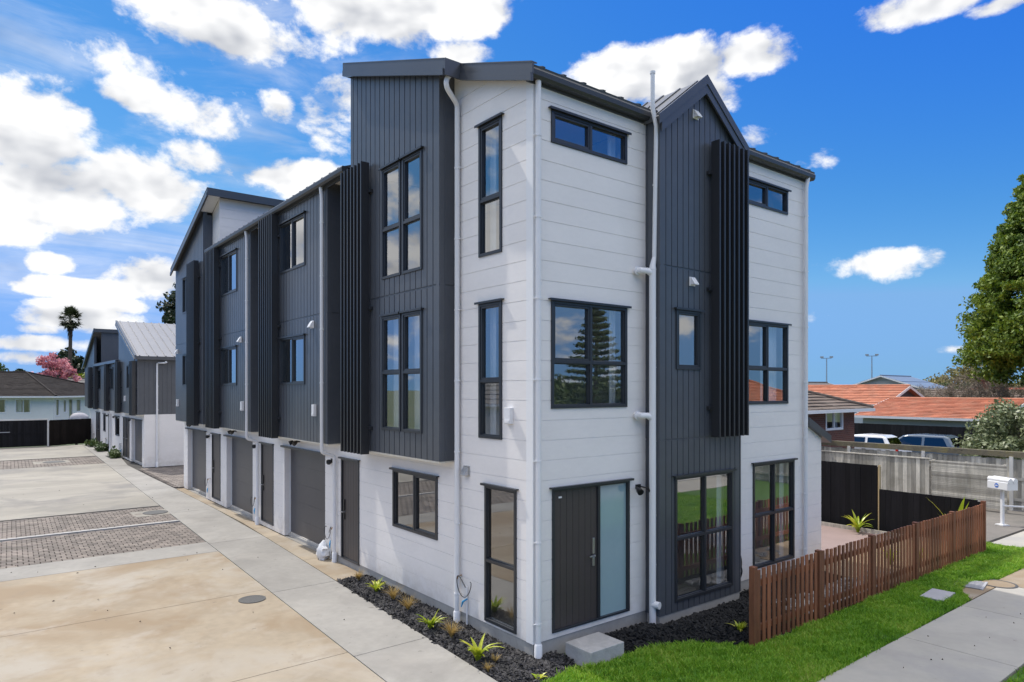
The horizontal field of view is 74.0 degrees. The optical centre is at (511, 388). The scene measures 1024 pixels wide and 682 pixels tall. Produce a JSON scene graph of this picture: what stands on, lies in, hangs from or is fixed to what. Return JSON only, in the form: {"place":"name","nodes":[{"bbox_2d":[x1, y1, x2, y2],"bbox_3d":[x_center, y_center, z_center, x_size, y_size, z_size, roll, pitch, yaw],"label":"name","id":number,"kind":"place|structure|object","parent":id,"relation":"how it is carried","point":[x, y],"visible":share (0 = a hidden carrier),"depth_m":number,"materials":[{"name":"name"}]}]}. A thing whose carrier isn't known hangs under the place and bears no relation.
{"place":"outdoors","nodes":[
{"label":"outdoors","id":0,"kind":"place"},
{"bbox_2d":[0,371,89,420],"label":"white house","id":1,"kind":"structure","parent":0,"point":[27,395],"depth_m":59.12,"materials":[{"name":"paint"}]},
{"bbox_2d":[15,399,30,412],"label":"window","id":2,"kind":"structure","parent":1,"relation":"in","point":[18,402],"depth_m":57.58,"materials":[{"name":"white glass"}]},
{"bbox_2d":[0,445,94,461],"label":"driveway","id":3,"kind":"structure","parent":0,"point":[38,453],"depth_m":40.66,"materials":[{"name":"concrete"}]},
{"bbox_2d":[0,463,159,522],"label":"driveway","id":4,"kind":"structure","parent":0,"point":[102,487],"depth_m":24.97,"materials":[{"name":"concrete"}]},
{"bbox_2d":[0,542,216,581],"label":"driveway","id":5,"kind":"structure","parent":0,"point":[43,569],"depth_m":14.99,"materials":[{"name":"grey concrete"}]},
{"bbox_2d":[123,458,187,489],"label":"ground","id":6,"kind":"structure","parent":0,"point":[134,465],"depth_m":34.30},
{"bbox_2d":[0,456,103,468],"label":"pavers","id":7,"kind":"object","parent":6,"relation":"on","point":[16,464],"visible":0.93,"depth_m":35.16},
{"bbox_2d":[33,460,69,463],"bbox_3d":[-23.983,3.834,35.386,1.575,0.072,1.440,0,0,-38],"label":"manhole cover","id":8,"kind":"object","parent":7,"relation":"on","point":[57,461],"visible":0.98,"depth_m":35.16,"materials":[{"name":"concrete"}]},
{"bbox_2d":[82,320,183,467],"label":"townhouse block","id":9,"kind":"structure","parent":6,"relation":"on","point":[130,384],"depth_m":35.05,"materials":[{"name":"paint"}]},
{"bbox_2d":[109,367,113,389],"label":"window","id":10,"kind":"structure","parent":9,"relation":"in","point":[111,368],"depth_m":39.17,"materials":[{"name":"glass"}]},
{"bbox_2d":[114,415,119,435],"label":"window","id":11,"kind":"structure","parent":9,"relation":"in","point":[117,422],"depth_m":39.34,"materials":[{"name":"glass"}]},
{"bbox_2d":[122,416,125,456],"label":"entry door","id":12,"kind":"structure","parent":9,"relation":"in","point":[124,419],"depth_m":37.37,"materials":[{"name":"metal"}]},
{"bbox_2d":[125,417,129,458],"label":"entry door","id":13,"kind":"structure","parent":9,"relation":"in","point":[127,422],"depth_m":36.42,"materials":[{"name":"metal"}]},
{"bbox_2d":[130,418,141,464],"bbox_3d":[-18.979,2.665,34.486,0.280,2.330,3.100,0,0,-38],"label":"garage door","id":14,"kind":"structure","parent":9,"relation":"in","point":[137,422],"depth_m":34.96,"materials":[{"name":"paint"}]},
{"bbox_2d":[138,466,183,487],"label":"pavers","id":15,"kind":"object","parent":6,"relation":"on","point":[173,476],"visible":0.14,"depth_m":30.25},
{"bbox_2d":[0,551,384,681],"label":"driveway","id":16,"kind":"structure","parent":0,"point":[198,618],"depth_m":10.67,"materials":[{"name":"beige concrete"}]},
{"bbox_2d":[238,595,265,603],"bbox_3d":[-4.697,3.819,12.285,0.470,0.042,0.470,0,0,-38],"label":"manhole cover","id":17,"kind":"object","parent":16,"relation":"on","point":[250,599],"visible":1,"depth_m":12.26,"materials":[{"name":"concrete"}]},
{"bbox_2d":[6,443,972,667],"bbox_3d":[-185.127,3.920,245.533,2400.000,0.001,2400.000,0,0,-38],"label":"ground","id":18,"kind":"structure","parent":0,"point":[572,666],"depth_m":18.16,"materials":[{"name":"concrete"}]},
{"bbox_2d":[0,419,48,447],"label":"driveway gate","id":19,"kind":"structure","parent":18,"relation":"on","point":[23,432],"depth_m":44.50,"materials":[{"name":"metal"}]},
{"bbox_2d":[31,352,81,381],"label":"blossom tree","id":20,"kind":"object","parent":18,"relation":"on","point":[65,370],"visible":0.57,"depth_m":72.23,"materials":[{"name":"pink plant"}]},
{"bbox_2d":[39,347,84,377],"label":"dark tree","id":21,"kind":"object","parent":18,"relation":"on","point":[77,362],"visible":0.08,"depth_m":96.22,"materials":[{"name":"green plant"}]},
{"bbox_2d":[49,418,90,445],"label":"paling fence","id":22,"kind":"object","parent":18,"relation":"on","point":[70,431],"visible":0.48,"depth_m":46.81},
{"bbox_2d":[58,305,83,368],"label":"palm tree","id":23,"kind":"object","parent":18,"relation":"on","point":[71,313],"visible":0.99,"depth_m":89.83,"materials":[{"name":"green plant"}]},
{"bbox_2d":[69,413,88,418],"bbox_3d":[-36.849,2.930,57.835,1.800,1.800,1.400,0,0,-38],"label":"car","id":24,"kind":"object","parent":18,"relation":"on","point":[78,416],"visible":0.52,"depth_m":57.47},
{"bbox_2d":[156,282,175,323],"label":"dark tree","id":25,"kind":"object","parent":18,"relation":"on","point":[168,308],"visible":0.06,"depth_m":93.07,"materials":[{"name":"green plant"}]},
{"bbox_2d":[177,488,363,581],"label":"footpath","id":26,"kind":"structure","parent":18,"relation":"on","point":[331,569],"depth_m":16.40,"materials":[{"name":"beige concrete"}]},
{"bbox_2d":[316,540,329,559],"bbox_3d":[-4.224,3.595,15.196,0.283,0.420,0.412,0,0,-38],"label":"plastic bundle","id":27,"kind":"object","parent":26,"relation":"on","point":[323,551],"visible":1,"depth_m":15.10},
{"bbox_2d":[83,444,497,681],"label":"footpath","id":28,"kind":"structure","parent":18,"relation":"on","point":[383,645],"depth_m":12.28,"materials":[{"name":"grey concrete"}]},
{"bbox_2d":[285,535,328,557],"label":"footpath","id":29,"kind":"structure","parent":18,"relation":"on","point":[301,543],"depth_m":16.71,"materials":[{"name":"grey concrete"}]},
{"bbox_2d":[170,57,830,658],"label":"townhouse block","id":30,"kind":"structure","parent":18,"relation":"on","point":[512,353],"depth_m":11.72,"materials":[{"name":"paint"}]},
{"bbox_2d":[181,276,185,313],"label":"window","id":31,"kind":"structure","parent":30,"relation":"in","point":[184,278],"depth_m":24.92,"materials":[{"name":"metal"}]},
{"bbox_2d":[181,353,185,385],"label":"window","id":32,"kind":"structure","parent":30,"relation":"in","point":[183,355],"depth_m":24.92,"materials":[{"name":"glass"}]},
{"bbox_2d":[185,427,206,495],"bbox_3d":[-11.381,2.625,24.661,0.280,2.370,2.840,0,0,-38],"label":"garage door","id":33,"kind":"structure","parent":30,"relation":"in","point":[198,440],"depth_m":25.06,"materials":[{"name":"paint"}]},
{"bbox_2d":[210,433,220,500],"bbox_3d":[-9.809,2.574,22.583,0.165,2.192,1.090,0,0,-38],"label":"entry door","id":34,"kind":"structure","parent":30,"relation":"in","point":[216,438],"depth_m":22.60,"materials":[{"name":"metal"}]},
{"bbox_2d":[219,345,236,385],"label":"window","id":35,"kind":"structure","parent":30,"relation":"in","point":[228,353],"depth_m":20.38,"materials":[{"name":"glass"}]},
{"bbox_2d":[219,248,237,296],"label":"window","id":36,"kind":"structure","parent":30,"relation":"in","point":[229,259],"depth_m":20.38,"materials":[{"name":"glass"}]},
{"bbox_2d":[223,434,252,517],"bbox_3d":[-8.235,2.625,20.659,0.280,2.370,2.820,0,0,-38],"label":"garage door","id":37,"kind":"structure","parent":30,"relation":"in","point":[241,448],"depth_m":20.90,"materials":[{"name":"paint"}]},
{"bbox_2d":[259,442,273,525],"bbox_3d":[-6.678,2.574,18.602,0.165,2.192,1.080,0,0,-38],"label":"entry door","id":38,"kind":"structure","parent":30,"relation":"in","point":[267,449],"depth_m":18.62,"materials":[{"name":"metal"}]},
{"bbox_2d":[277,210,305,273],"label":"window","id":39,"kind":"structure","parent":30,"relation":"in","point":[292,230],"depth_m":16.26,"materials":[{"name":"glass"}]},
{"bbox_2d":[278,333,305,384],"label":"window","id":40,"kind":"structure","parent":30,"relation":"in","point":[292,348],"depth_m":16.26,"materials":[{"name":"glass"}]},
{"bbox_2d":[280,445,324,548],"bbox_3d":[-5.021,2.625,16.571,0.280,2.370,2.820,0,0,-38],"label":"garage door","id":41,"kind":"structure","parent":30,"relation":"in","point":[306,467],"depth_m":16.78,"materials":[{"name":"paint"}]},
{"bbox_2d":[338,457,359,565],"bbox_3d":[-3.427,2.574,14.467,0.165,2.192,0.980,0,0,-38],"label":"entry door","id":42,"kind":"structure","parent":30,"relation":"in","point":[349,511],"depth_m":14.48,"materials":[{"name":"wood"}]},
{"bbox_2d":[378,158,400,279],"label":"window","id":43,"kind":"structure","parent":30,"relation":"in","point":[395,164],"depth_m":12.61,"materials":[{"name":"metal"}]},
{"bbox_2d":[378,312,400,430],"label":"window","id":44,"kind":"structure","parent":30,"relation":"in","point":[395,316],"depth_m":12.64,"materials":[{"name":"metal"}]},
{"bbox_2d":[398,145,423,273],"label":"window","id":45,"kind":"structure","parent":30,"relation":"in","point":[416,153],"depth_m":12.00,"materials":[{"name":"metal"}]},
{"bbox_2d":[398,307,423,433],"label":"window","id":46,"kind":"structure","parent":30,"relation":"in","point":[416,313],"depth_m":12.03,"materials":[{"name":"glass"}]},
{"bbox_2d":[389,467,438,539],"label":"window","id":47,"kind":"structure","parent":30,"relation":"in","point":[416,528],"depth_m":12.32,"materials":[{"name":"metal"}]},
{"bbox_2d":[474,112,503,257],"bbox_3d":[-0.271,-3.090,10.550,0.285,2.140,0.700,0,0,-38],"label":"window","id":48,"kind":"structure","parent":30,"relation":"in","point":[491,123],"depth_m":10.70,"materials":[{"name":"metal"}]},
{"bbox_2d":[474,298,503,439],"bbox_3d":[-0.271,-0.275,10.550,0.285,2.190,0.700,0,0,-38],"label":"window","id":49,"kind":"structure","parent":30,"relation":"in","point":[492,304],"depth_m":10.70,"materials":[{"name":"metal"}]},
{"bbox_2d":[480,483,518,634],"bbox_3d":[-0.164,2.539,10.309,0.155,2.142,0.890,0,0,-38],"label":"window","id":50,"kind":"structure","parent":30,"relation":"in","point":[489,560],"depth_m":10.57,"materials":[{"name":"metal"}]},
{"bbox_2d":[548,105,631,164],"bbox_3d":[1.155,-3.830,10.472,1.720,0.560,0.285,0,0,-38],"label":"window","id":51,"kind":"structure","parent":30,"relation":"in","point":[588,124],"depth_m":10.39,"materials":[{"name":"metal"}]},
{"bbox_2d":[548,297,631,408],"bbox_3d":[1.155,-0.495,10.472,1.720,1.670,0.285,0,0,-38],"label":"window","id":52,"kind":"structure","parent":30,"relation":"in","point":[587,306],"depth_m":10.44,"materials":[{"name":"metal"}]},
{"bbox_2d":[549,478,633,632],"bbox_3d":[1.223,2.504,10.449,1.760,2.132,0.165,0,0,-38],"label":"entry door","id":53,"kind":"structure","parent":30,"relation":"in","point":[590,539],"depth_m":10.41,"materials":[{"name":"wood"}]},
{"bbox_2d":[674,307,704,369],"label":"window","id":54,"kind":"structure","parent":30,"relation":"in","point":[696,313],"depth_m":11.50,"materials":[{"name":"metal"}]},
{"bbox_2d":[673,468,736,602],"bbox_3d":[3.270,2.495,11.753,1.730,2.150,0.285,0,0,-38],"label":"window","id":55,"kind":"structure","parent":30,"relation":"in","point":[703,532],"depth_m":11.74,"materials":[{"name":"metal"}]},
{"bbox_2d":[749,176,791,214],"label":"window","id":56,"kind":"structure","parent":30,"relation":"in","point":[765,186],"depth_m":13.42,"materials":[{"name":"metal"}]},
{"bbox_2d":[749,319,791,403],"bbox_3d":[4.999,-0.490,13.494,1.600,1.680,0.285,0,0,-38],"label":"window","id":57,"kind":"structure","parent":30,"relation":"in","point":[767,368],"depth_m":13.72,"materials":[{"name":"metal"}]},
{"bbox_2d":[751,458,797,567],"bbox_3d":[5.188,2.480,13.643,1.600,2.120,0.285,0,0,-38],"label":"window","id":58,"kind":"structure","parent":30,"relation":"in","point":[772,511],"depth_m":13.84,"materials":[{"name":"metal"}]},
{"bbox_2d":[565,632,623,666],"bbox_3d":[1.193,3.772,9.792,0.680,0.255,0.520,0,0,-38],"label":"concrete step","id":59,"kind":"object","parent":18,"relation":"on","point":[596,647],"visible":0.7,"depth_m":9.65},
{"bbox_2d":[808,390,874,447],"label":"brick house","id":60,"kind":"structure","parent":18,"relation":"on","point":[833,416],"depth_m":29.23,"materials":[{"name":"paint"}]},
{"bbox_2d":[825,413,842,430],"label":"window","id":61,"kind":"structure","parent":60,"relation":"in","point":[834,415],"depth_m":28.92,"materials":[{"name":"white glass"}]},
{"bbox_2d":[808,384,923,422],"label":"tiled house","id":62,"kind":"structure","parent":18,"relation":"on","point":[872,394],"depth_m":46.95,"materials":[{"name":"tile"}]},
{"bbox_2d":[749,501,985,645],"bbox_3d":[7.371,3.275,13.098,9.690,1.250,0.090,0,0,-38],"label":"picket fence","id":63,"kind":"object","parent":18,"relation":"on","point":[953,536],"visible":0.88,"depth_m":12.13,"materials":[{"name":"wood"}]},
{"bbox_2d":[853,375,947,388],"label":"gabled house","id":64,"kind":"structure","parent":18,"relation":"on","point":[897,379],"depth_m":79.05,"materials":[{"name":"paint"}]},
{"bbox_2d":[817,587,1023,681],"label":"footpath","id":65,"kind":"structure","parent":18,"relation":"on","point":[952,638],"depth_m":9.97,"materials":[{"name":"concrete"}]},
{"bbox_2d":[854,423,1022,445],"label":"paling fence","id":66,"kind":"object","parent":18,"relation":"on","point":[896,430],"visible":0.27,"depth_m":37.42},
{"bbox_2d":[854,397,1023,427],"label":"tiled house","id":67,"kind":"structure","parent":18,"relation":"on","point":[944,411],"depth_m":40.07,"materials":[{"name":"tile"}]},
{"bbox_2d":[915,372,1021,397],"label":"bare tree","id":68,"kind":"object","parent":18,"relation":"on","point":[949,390],"visible":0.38,"depth_m":50.58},
{"bbox_2d":[915,389,1023,397],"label":"brown roof house","id":69,"kind":"structure","parent":18,"relation":"on","point":[933,390],"depth_m":60.00,"materials":[{"name":"tile"}]},
{"bbox_2d":[923,364,1022,387],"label":"olive tree","id":70,"kind":"object","parent":18,"relation":"on","point":[960,370],"visible":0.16,"depth_m":90.37,"materials":[{"name":"green plant"}]},
{"bbox_2d":[948,367,1023,397],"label":"bare tree","id":71,"kind":"object","parent":18,"relation":"on","point":[1018,390],"visible":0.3,"depth_m":53.26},
{"bbox_2d":[952,174,1023,386],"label":"conifer","id":72,"kind":"object","parent":18,"relation":"on","point":[994,347],"visible":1,"depth_m":46.82,"materials":[{"name":"green plant"}]},
{"bbox_2d":[986,506,1023,541],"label":"neighbour drive","id":73,"kind":"structure","parent":18,"relation":"on","point":[1014,519],"depth_m":19.31,"materials":[{"name":"concrete"}]},
{"bbox_2d":[821,461,880,530],"bbox_3d":[8.111,2.985,20.085,0.180,1.930,5.330,0,0,-38],"label":"paling fence","id":74,"kind":"object","parent":73,"relation":"on","point":[847,489],"visible":0.23,"depth_m":18.52,"materials":[{"name":"wood"}]},
{"bbox_2d":[821,450,931,494],"bbox_3d":[11.755,3.132,25.545,0.200,1.635,7.250,0,0,-38],"label":"paling fence","id":75,"kind":"object","parent":73,"relation":"on","point":[907,474],"visible":0.3,"depth_m":23.45,"materials":[{"name":"wood"}]},
{"bbox_2d":[821,440,1023,510],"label":"boundary fence","id":76,"kind":"object","parent":73,"relation":"on","point":[1015,468],"visible":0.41,"depth_m":22.66,"materials":[{"name":"wood"}]},
{"bbox_2d":[880,489,979,537],"bbox_3d":[10.471,3.298,17.087,0.175,1.304,2.280,0,0,-38],"label":"paling fence","id":77,"kind":"object","parent":73,"relation":"on","point":[898,509],"visible":0.54,"depth_m":17.31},
{"bbox_2d":[931,459,1006,513],"bbox_3d":[14.636,3.125,21.800,0.100,1.550,2.120,0,0,-38],"label":"slat fence","id":78,"kind":"object","parent":73,"relation":"on","point":[935,487],"visible":0.74,"depth_m":21.77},
{"bbox_2d":[952,398,1023,459],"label":"shrub","id":79,"kind":"object","parent":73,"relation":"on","point":[992,433],"visible":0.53,"depth_m":25.85,"materials":[{"name":"green plant"}]},
{"bbox_2d":[987,476,1023,525],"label":"letterbox","id":80,"kind":"object","parent":73,"relation":"on","point":[1001,484],"visible":1,"depth_m":19.13,"materials":[{"name":"white plastic"}]},
{"bbox_2d":[992,531,1023,547],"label":"footpath","id":81,"kind":"structure","parent":18,"relation":"on","point":[1017,540],"depth_m":17.20,"materials":[{"name":"concrete"}]},
{"bbox_2d":[0,0,1023,384],"label":"sky","id":82,"kind":"structure","parent":0,"point":[118,118],"materials":[{"name":"blue"}]},
{"bbox_2d":[567,569,1020,681],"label":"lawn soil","id":83,"kind":"structure","parent":0,"point":[871,631],"depth_m":10.82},
{"bbox_2d":[605,569,841,652],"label":"bark mulch","id":84,"kind":"object","parent":83,"relation":"on","point":[712,624],"visible":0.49,"depth_m":10.56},
{"bbox_2d":[541,541,1023,681],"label":"lawn grass","id":85,"kind":"structure","parent":83,"relation":"on","point":[818,650],"depth_m":10.04,"materials":[{"name":"plant"}]},
{"bbox_2d":[733,584,883,646],"bbox_3d":[5.281,3.810,11.614,5.000,0.120,0.090,0,0,-38],"label":"timber edging","id":86,"kind":"object","parent":83,"relation":"on","point":[738,642],"visible":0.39,"depth_m":10.76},
{"bbox_2d":[921,588,954,601],"bbox_3d":[7.870,3.833,12.561,0.720,0.075,0.380,0,0,-42],"label":"service lid","id":87,"kind":"object","parent":83,"relation":"on","point":[935,594],"visible":0.71,"depth_m":12.54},
{"bbox_2d":[958,578,987,589],"bbox_3d":[9.010,3.844,13.344,0.480,0.052,0.660,0,0,42],"label":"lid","id":88,"kind":"object","parent":83,"relation":"on","point":[979,585],"visible":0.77,"depth_m":13.21,"materials":[{"name":"concrete"}]},
{"bbox_2d":[813,525,893,561],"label":"patio","id":89,"kind":"structure","parent":0,"point":[832,537],"depth_m":17.44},
{"bbox_2d":[841,510,873,531],"bbox_3d":[9.136,3.498,17.933,0.737,0.567,0.968,0,0,16],"label":"flax plant","id":90,"kind":"object","parent":89,"relation":"on","point":[857,525],"visible":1,"depth_m":17.89,"materials":[{"name":"green plant"}]},
{"bbox_2d":[821,521,925,541],"bbox_3d":[8.541,3.770,18.979,0.029,0.160,7.600,0,0,-38],"label":"timber edging","id":91,"kind":"object","parent":89,"relation":"on","point":[866,530],"depth_m":18.22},
{"bbox_2d":[837,542,925,585],"bbox_3d":[8.559,3.830,15.212,4.600,0.060,1.655,0,0,-38],"label":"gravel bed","id":92,"kind":"object","parent":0,"point":[883,563],"depth_m":14.70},
{"bbox_2d":[963,585,994,600],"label":"driveway","id":93,"kind":"structure","parent":0,"point":[974,593],"depth_m":12.87,"materials":[{"name":"beige concrete"}]},
{"bbox_2d":[980,579,1017,588],"bbox_3d":[9.568,3.849,13.362,0.630,0.042,0.630,0,0,-38],"label":"manhole cover","id":94,"kind":"object","parent":93,"relation":"on","point":[995,583],"visible":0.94,"depth_m":13.30,"materials":[{"name":"beige concrete"}]},
{"bbox_2d":[999,568,1023,587],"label":"driveway","id":95,"kind":"structure","parent":0,"point":[1017,577],"depth_m":13.75,"materials":[{"name":"beige concrete"}]},
{"bbox_2d":[1002,665,1023,681],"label":"verge grass","id":96,"kind":"structure","parent":0,"point":[1020,679],"depth_m":8.98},
{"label":"ground","id":97,"kind":"structure","parent":0,"visible":0},
{"bbox_2d":[0,506,176,538],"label":"pavers","id":98,"kind":"object","parent":97,"relation":"on","point":[41,526],"visible":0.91,"depth_m":19.39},
{"bbox_2d":[130,509,169,516],"bbox_3d":[-11.045,3.834,20.880,1.085,0.072,0.992,0,0,-38],"label":"manhole cover","id":99,"kind":"object","parent":98,"relation":"on","point":[153,512],"visible":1,"depth_m":20.78,"materials":[{"name":"concrete"}]},
{"bbox_2d":[0,520,178,541],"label":"drain channel","id":100,"kind":"object","parent":97,"relation":"on","point":[80,531],"visible":0.8,"depth_m":18.27,"materials":[{"name":"concrete"}]},
{"bbox_2d":[0,522,204,568],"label":"pavers","id":101,"kind":"object","parent":97,"relation":"on","point":[29,551],"visible":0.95,"depth_m":16.75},
{"bbox_2d":[337,574,574,681],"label":"bark mulch","id":102,"kind":"object","parent":97,"relation":"on","point":[512,664],"visible":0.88,"depth_m":10.23,"materials":[{"name":"gravel"}]},
{"bbox_2d":[367,577,385,591],"bbox_3d":[-2.495,3.644,12.628,0.405,0.288,0.493,0,0,6],"label":"flax plant","id":103,"kind":"object","parent":102,"relation":"on","point":[377,585],"visible":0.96,"depth_m":12.64,"materials":[{"name":"green plant"}]},
{"bbox_2d":[385,582,403,600],"bbox_3d":[-2.135,3.612,12.132,0.458,0.350,0.494,0,0,24],"label":"grass tuft","id":104,"kind":"object","parent":102,"relation":"on","point":[393,594],"visible":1,"depth_m":12.09,"materials":[{"name":"plant"}]},
{"bbox_2d":[398,592,422,609],"bbox_3d":[-1.750,3.623,11.562,0.501,0.341,0.462,0,0,-38],"label":"grass tuft","id":105,"kind":"object","parent":102,"relation":"on","point":[408,604],"visible":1,"depth_m":11.56,"materials":[{"name":"plant"}]},
{"bbox_2d":[417,609,446,627],"bbox_3d":[-1.302,3.645,10.701,0.513,0.332,0.394,0,0,-38],"label":"flax plant","id":106,"kind":"object","parent":102,"relation":"on","point":[432,622],"visible":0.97,"depth_m":10.71,"materials":[{"name":"green plant"}]},
{"bbox_2d":[441,617,461,637],"bbox_3d":[-0.921,3.640,10.311,0.470,0.336,0.529,0,0,-22],"label":"grass tuft","id":107,"kind":"object","parent":102,"relation":"on","point":[452,632],"visible":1,"depth_m":10.37,"materials":[{"name":"plant"}]},
{"bbox_2d":[460,633,503,660],"bbox_3d":[-0.491,3.668,9.537,0.561,0.319,0.690,0,0,-38],"label":"flax plant","id":108,"kind":"object","parent":102,"relation":"on","point":[475,650],"visible":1,"depth_m":9.53,"materials":[{"name":"green plant"}]},
{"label":"bark mulch","id":109,"kind":"object","parent":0,"visible":0},
{"bbox_2d":[107,445,121,457],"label":"bedding plants","id":110,"kind":"object","parent":109,"relation":"on","point":[114,453],"visible":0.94,"depth_m":37.56,"materials":[{"name":"green plant"}]},
{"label":"bark mulch","id":111,"kind":"object","parent":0,"visible":0},
{"bbox_2d":[94,441,108,451],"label":"bedding plants","id":112,"kind":"object","parent":111,"relation":"on","point":[101,447],"visible":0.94,"depth_m":41.65,"materials":[{"name":"green plant"}]},
{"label":"neighbour yard","id":113,"kind":"structure","parent":0,"visible":0},
{"bbox_2d":[854,433,911,451],"bbox_3d":[18.184,3.083,35.134,2.000,1.527,4.038,0,0,-38],"label":"parked car","id":114,"kind":"object","parent":113,"relation":"on","point":[879,438],"visible":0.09,"depth_m":34.12,"materials":[{"name":"white paint"}]},
{"bbox_2d":[898,433,964,454],"bbox_3d":[21.091,3.088,35.320,2.000,1.517,4.641,0,0,-38],"label":"parked car","id":115,"kind":"object","parent":113,"relation":"on","point":[934,440],"visible":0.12,"depth_m":34.26,"materials":[{"name":"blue metal"}]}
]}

